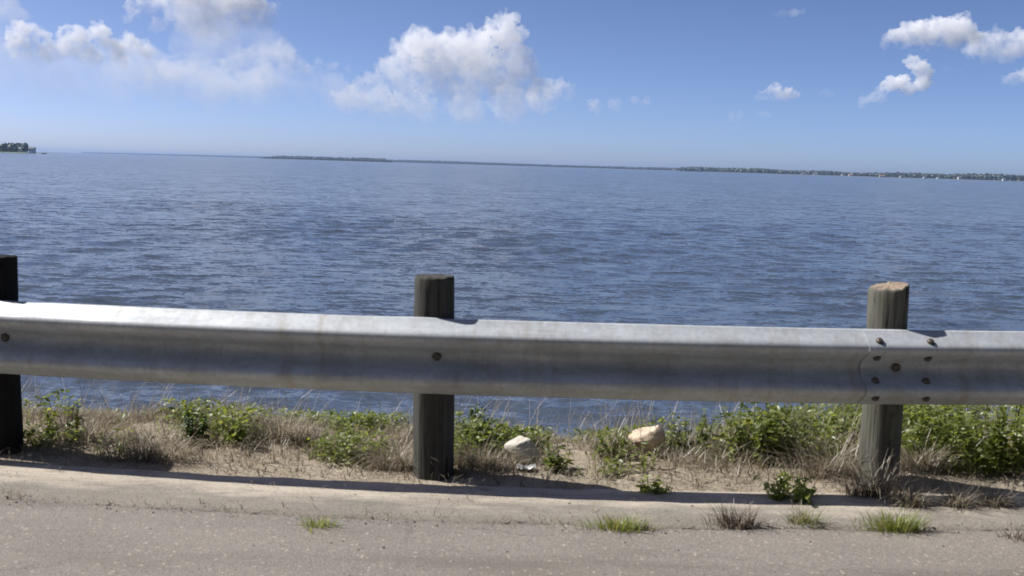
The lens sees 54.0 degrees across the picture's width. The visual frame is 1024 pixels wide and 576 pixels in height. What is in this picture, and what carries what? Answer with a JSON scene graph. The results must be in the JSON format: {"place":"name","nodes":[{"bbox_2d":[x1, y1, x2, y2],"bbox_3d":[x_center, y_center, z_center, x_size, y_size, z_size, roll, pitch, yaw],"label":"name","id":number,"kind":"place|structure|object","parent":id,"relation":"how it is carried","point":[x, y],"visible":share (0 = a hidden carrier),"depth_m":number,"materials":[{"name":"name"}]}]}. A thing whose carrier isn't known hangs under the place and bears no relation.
{"place":"outdoors","nodes":[
{"label":"outdoors","id":0,"kind":"place"},
{"bbox_2d":[2,152,49,153],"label":"shore","id":1,"kind":"structure","parent":0,"point":[20,152],"depth_m":1282.60,"materials":[{"name":"beige soil"}]},
{"bbox_2d":[0,151,1023,442],"bbox_3d":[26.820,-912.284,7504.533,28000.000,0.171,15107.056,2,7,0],"label":"water","id":2,"kind":"structure","parent":0,"point":[524,243],"depth_m":32.96,"materials":[{"name":"blue liquid"}]},
{"bbox_2d":[29,147,35,152],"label":"boathouse","id":3,"kind":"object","parent":2,"relation":"on","point":[32,149],"visible":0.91,"depth_m":1287.64,"materials":[{"name":"white"}]},
{"bbox_2d":[0,499,1023,575],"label":"road","id":4,"kind":"structure","parent":0,"point":[37,538],"depth_m":3.62,"materials":[{"name":"grey asphalt"}]},
{"bbox_2d":[297,511,339,532],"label":"grass tuft","id":5,"kind":"object","parent":4,"relation":"on","point":[321,522],"visible":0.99,"depth_m":3.78,"materials":[{"name":"green plant"}]},
{"bbox_2d":[5,474,1023,559],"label":"gravel","id":6,"kind":"structure","parent":4,"relation":"on","point":[498,522],"depth_m":3.92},
{"bbox_2d":[559,511,669,533],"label":"grass tuft","id":7,"kind":"object","parent":4,"relation":"on","point":[615,524],"visible":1,"depth_m":3.84,"materials":[{"name":"green plant"}]},
{"bbox_2d":[995,523,1023,541],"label":"grass tuft","id":8,"kind":"object","parent":4,"relation":"on","point":[1015,538],"visible":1,"depth_m":3.88,"materials":[{"name":"beige plant"}]},
{"bbox_2d":[0,461,1023,530],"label":"pavement","id":9,"kind":"structure","parent":0,"point":[480,506],"depth_m":4.11,"materials":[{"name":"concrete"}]},
{"bbox_2d":[0,465,1023,534],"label":"debris","id":10,"kind":"object","parent":9,"relation":"on","point":[221,505],"visible":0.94,"depth_m":3.94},
{"bbox_2d":[691,497,778,529],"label":"grass tuft","id":11,"kind":"object","parent":9,"relation":"on","point":[731,519],"visible":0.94,"depth_m":3.91,"materials":[{"name":"plant"}]},
{"bbox_2d":[753,469,816,503],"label":"leafy weed","id":12,"kind":"object","parent":9,"relation":"on","point":[803,495],"visible":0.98,"depth_m":4.25,"materials":[{"name":"green plant"}]},
{"bbox_2d":[780,499,835,528],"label":"grass tuft","id":13,"kind":"object","parent":9,"relation":"on","point":[802,518],"visible":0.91,"depth_m":3.96,"materials":[{"name":"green plant"}]},
{"bbox_2d":[813,450,944,499],"bbox_3d":[1.561,0.799,4.326,0.504,0.221,0.530,8,9,41],"label":"straw clump","id":14,"kind":"object","parent":9,"relation":"on","point":[857,491],"visible":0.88,"depth_m":4.32,"materials":[{"name":"beige plant"}]},
{"bbox_2d":[845,504,948,534],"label":"grass tuft","id":15,"kind":"object","parent":9,"relation":"on","point":[900,526],"visible":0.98,"depth_m":3.92,"materials":[{"name":"green plant"}]},
{"bbox_2d":[872,481,940,509],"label":"straw clump","id":16,"kind":"object","parent":9,"relation":"on","point":[910,501],"visible":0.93,"depth_m":4.21,"materials":[{"name":"brown plant"}]},
{"bbox_2d":[926,478,997,512],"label":"straw clump","id":17,"kind":"object","parent":9,"relation":"on","point":[959,501],"visible":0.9,"depth_m":4.21,"materials":[{"name":"brown plant"}]},
{"bbox_2d":[954,480,1019,509],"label":"straw clump","id":18,"kind":"object","parent":9,"relation":"on","point":[999,499],"visible":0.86,"depth_m":4.24,"materials":[{"name":"brown plant"}]},
{"bbox_2d":[0,377,1023,492],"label":"grass","id":19,"kind":"structure","parent":0,"point":[140,417],"depth_m":4.77,"materials":[{"name":"beige plant"}]},
{"bbox_2d":[0,415,1023,529],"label":"ground","id":20,"kind":"structure","parent":0,"point":[583,462],"depth_m":4.51,"materials":[{"name":"beige sand"}]},
{"bbox_2d":[37,394,84,441],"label":"leafy weed","id":21,"kind":"object","parent":20,"relation":"on","point":[69,423],"visible":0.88,"depth_m":4.75,"materials":[{"name":"green plant"}]},
{"bbox_2d":[34,414,145,445],"bbox_3d":[-2.073,0.664,4.791,0.674,0.148,0.312,2,7,0],"label":"straw clump","id":22,"kind":"object","parent":20,"relation":"on","point":[81,433],"visible":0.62,"depth_m":4.77,"materials":[{"name":"beige plant"}]},
{"bbox_2d":[55,419,225,463],"bbox_3d":[-1.682,0.694,4.535,0.782,0.194,0.399,2,7,0],"label":"straw clump","id":23,"kind":"object","parent":20,"relation":"on","point":[143,456],"visible":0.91,"depth_m":4.53,"materials":[{"name":"beige plant"}]},
{"bbox_2d":[180,406,210,443],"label":"leafy weed","id":24,"kind":"object","parent":20,"relation":"on","point":[188,424],"visible":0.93,"depth_m":4.74,"materials":[{"name":"green plant"}]},
{"bbox_2d":[221,410,251,446],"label":"leafy weed","id":25,"kind":"object","parent":20,"relation":"on","point":[238,434],"visible":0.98,"depth_m":4.72,"materials":[{"name":"green plant"}]},
{"bbox_2d":[218,401,350,446],"bbox_3d":[-1.067,0.640,4.804,0.727,0.211,0.389,2,7,0],"label":"straw clump","id":26,"kind":"object","parent":20,"relation":"on","point":[299,432],"visible":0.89,"depth_m":4.79,"materials":[{"name":"beige plant"}]},
{"bbox_2d":[323,420,471,472],"bbox_3d":[-0.504,0.715,4.506,0.794,0.232,0.440,2,7,0],"label":"straw clump","id":27,"kind":"object","parent":20,"relation":"on","point":[403,464],"visible":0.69,"depth_m":4.50,"materials":[{"name":"beige plant"}]},
{"bbox_2d":[458,404,486,436],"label":"leafy weed","id":28,"kind":"object","parent":20,"relation":"on","point":[476,411],"visible":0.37,"depth_m":4.92,"materials":[{"name":"green plant"}]},
{"bbox_2d":[454,432,538,473],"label":"straw clump","id":29,"kind":"object","parent":20,"relation":"on","point":[488,460],"visible":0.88,"depth_m":4.54,"materials":[{"name":"beige plant"}]},
{"bbox_2d":[0,254,1023,487],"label":"guardrail","id":30,"kind":"object","parent":20,"relation":"on","point":[433,356],"visible":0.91,"depth_m":4.30,"materials":[{"name":"metal"}]},
{"bbox_2d":[504,436,539,463],"bbox_3d":[0.046,0.753,4.638,0.168,0.132,0.108,2,7,0],"label":"rock","id":31,"kind":"object","parent":20,"relation":"on","point":[514,444],"visible":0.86,"depth_m":4.61,"materials":[{"name":"stone"}]},
{"bbox_2d":[22,389,1023,477],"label":"ground cover","id":32,"kind":"object","parent":20,"relation":"on","point":[911,411],"visible":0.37,"depth_m":4.78,"materials":[{"name":"green plant"}]},
{"bbox_2d":[517,463,535,469],"bbox_3d":[0.064,0.809,4.532,0.085,0.029,0.050,2,7,0],"label":"paper scrap","id":33,"kind":"object","parent":20,"relation":"on","point":[533,466],"visible":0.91,"depth_m":4.53,"materials":[{"name":"white paper"}]},
{"bbox_2d":[542,442,574,473],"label":"leafy weed","id":34,"kind":"object","parent":20,"relation":"on","point":[559,461],"visible":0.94,"depth_m":4.54,"materials":[{"name":"green plant"}]},
{"bbox_2d":[594,431,632,459],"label":"leafy weed","id":35,"kind":"object","parent":20,"relation":"on","point":[623,442],"visible":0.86,"depth_m":4.74,"materials":[{"name":"green plant"}]},
{"bbox_2d":[628,425,665,453],"bbox_3d":[0.645,0.728,4.837,0.171,0.145,0.145,5,8,26],"label":"rock","id":36,"kind":"object","parent":20,"relation":"on","point":[636,437],"visible":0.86,"depth_m":4.79,"materials":[{"name":"beige stone"}]},
{"bbox_2d":[630,462,675,469],"bbox_3d":[0.642,0.817,4.596,0.226,0.033,0.016,6,8,30],"label":"stick","id":37,"kind":"object","parent":20,"relation":"on","point":[655,467],"visible":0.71,"depth_m":4.59,"materials":[{"name":"beige wood"}]},
{"bbox_2d":[635,475,672,494],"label":"leafy weed","id":38,"kind":"object","parent":20,"relation":"on","point":[643,487],"visible":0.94,"depth_m":4.29,"materials":[{"name":"green plant"}]},
{"bbox_2d":[665,408,719,455],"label":"leafy weed","id":39,"kind":"object","parent":20,"relation":"on","point":[701,425],"visible":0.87,"depth_m":4.86,"materials":[{"name":"green plant"}]},
{"bbox_2d":[715,402,799,465],"bbox_3d":[1.178,0.670,4.783,0.371,0.332,0.289,6,8,29],"label":"leafy weed","id":40,"kind":"object","parent":20,"relation":"on","point":[763,431],"visible":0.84,"depth_m":4.73,"materials":[{"name":"green plant"}]},
{"bbox_2d":[811,403,861,440],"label":"leafy weed","id":41,"kind":"object","parent":20,"relation":"on","point":[832,418],"visible":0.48,"depth_m":5.04,"materials":[{"name":"green plant"}]},
{"bbox_2d":[760,428,919,479],"bbox_3d":[1.452,0.752,4.547,0.721,0.232,0.459,5,8,26],"label":"straw clump","id":42,"kind":"object","parent":20,"relation":"on","point":[828,462],"visible":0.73,"depth_m":4.55,"materials":[{"name":"beige plant"}]},
{"bbox_2d":[858,429,976,475],"bbox_3d":[1.847,0.750,4.615,0.580,0.203,0.357,2,7,0],"label":"straw clump","id":43,"kind":"object","parent":20,"relation":"on","point":[932,466],"visible":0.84,"depth_m":4.61,"materials":[{"name":"beige plant"}]},
{"bbox_2d":[921,405,992,446],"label":"leafy weed","id":44,"kind":"object","parent":20,"relation":"on","point":[954,421],"visible":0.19,"depth_m":4.93,"materials":[{"name":"green plant"}]},
{"bbox_2d":[980,405,1023,473],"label":"leafy weed","id":45,"kind":"object","parent":20,"relation":"on","point":[1017,431],"visible":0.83,"depth_m":4.68,"materials":[{"name":"green plant"}]},
{"bbox_2d":[0,0,1023,175],"label":"sky","id":46,"kind":"structure","parent":0,"point":[859,86],"materials":[{"name":"blue"}]},
{"bbox_2d":[399,162,672,170],"bbox_3d":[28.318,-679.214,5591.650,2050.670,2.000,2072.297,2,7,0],"label":"shore","id":47,"kind":"structure","parent":0,"point":[539,166],"depth_m":5328.58,"materials":[{"name":"soil"}]},
{"bbox_2d":[388,159,679,170],"bbox_3d":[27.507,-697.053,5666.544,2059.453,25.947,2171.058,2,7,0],"label":"woods","id":48,"kind":"object","parent":47,"relation":"on","point":[512,164],"visible":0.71,"depth_m":5587.85,"materials":[{"name":"green plant"}]},
{"bbox_2d":[694,171,1001,180],"bbox_3d":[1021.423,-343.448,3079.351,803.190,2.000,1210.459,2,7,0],"label":"shore","id":49,"kind":"structure","parent":0,"point":[866,176],"depth_m":2995.16,"materials":[{"name":"soil"}]},
{"bbox_2d":[679,166,1023,180],"bbox_3d":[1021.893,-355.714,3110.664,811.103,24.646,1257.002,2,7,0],"label":"woods","id":50,"kind":"object","parent":49,"relation":"on","point":[987,176],"visible":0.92,"depth_m":3014.27,"materials":[{"name":"green plant"}]},
{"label":"shore","id":51,"kind":"structure","parent":0,"visible":0},
{"bbox_2d":[261,155,391,161],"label":"woods","id":52,"kind":"object","parent":51,"relation":"on","point":[367,159],"visible":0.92,"depth_m":4075.88,"materials":[{"name":"green plant"}]},
{"bbox_3d":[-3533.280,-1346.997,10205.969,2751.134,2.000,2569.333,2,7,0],"label":"shore","id":53,"kind":"structure","parent":0,"visible":0},
{"bbox_2d":[82,152,271,157],"bbox_3d":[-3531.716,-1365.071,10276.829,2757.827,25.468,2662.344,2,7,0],"label":"woods","id":54,"kind":"object","parent":53,"relation":"on","point":[185,155],"visible":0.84,"depth_m":9887.02,"materials":[{"name":"green plant"}]},
{"bbox_3d":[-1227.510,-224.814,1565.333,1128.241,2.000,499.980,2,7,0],"label":"shore","id":55,"kind":"structure","parent":0,"visible":0},
{"bbox_2d":[0,143,28,151],"bbox_3d":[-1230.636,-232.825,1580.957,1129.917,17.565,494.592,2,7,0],"label":"woods","id":56,"kind":"object","parent":55,"relation":"on","point":[3,147],"visible":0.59,"depth_m":1375.58,"materials":[{"name":"green plant"}]}
]}

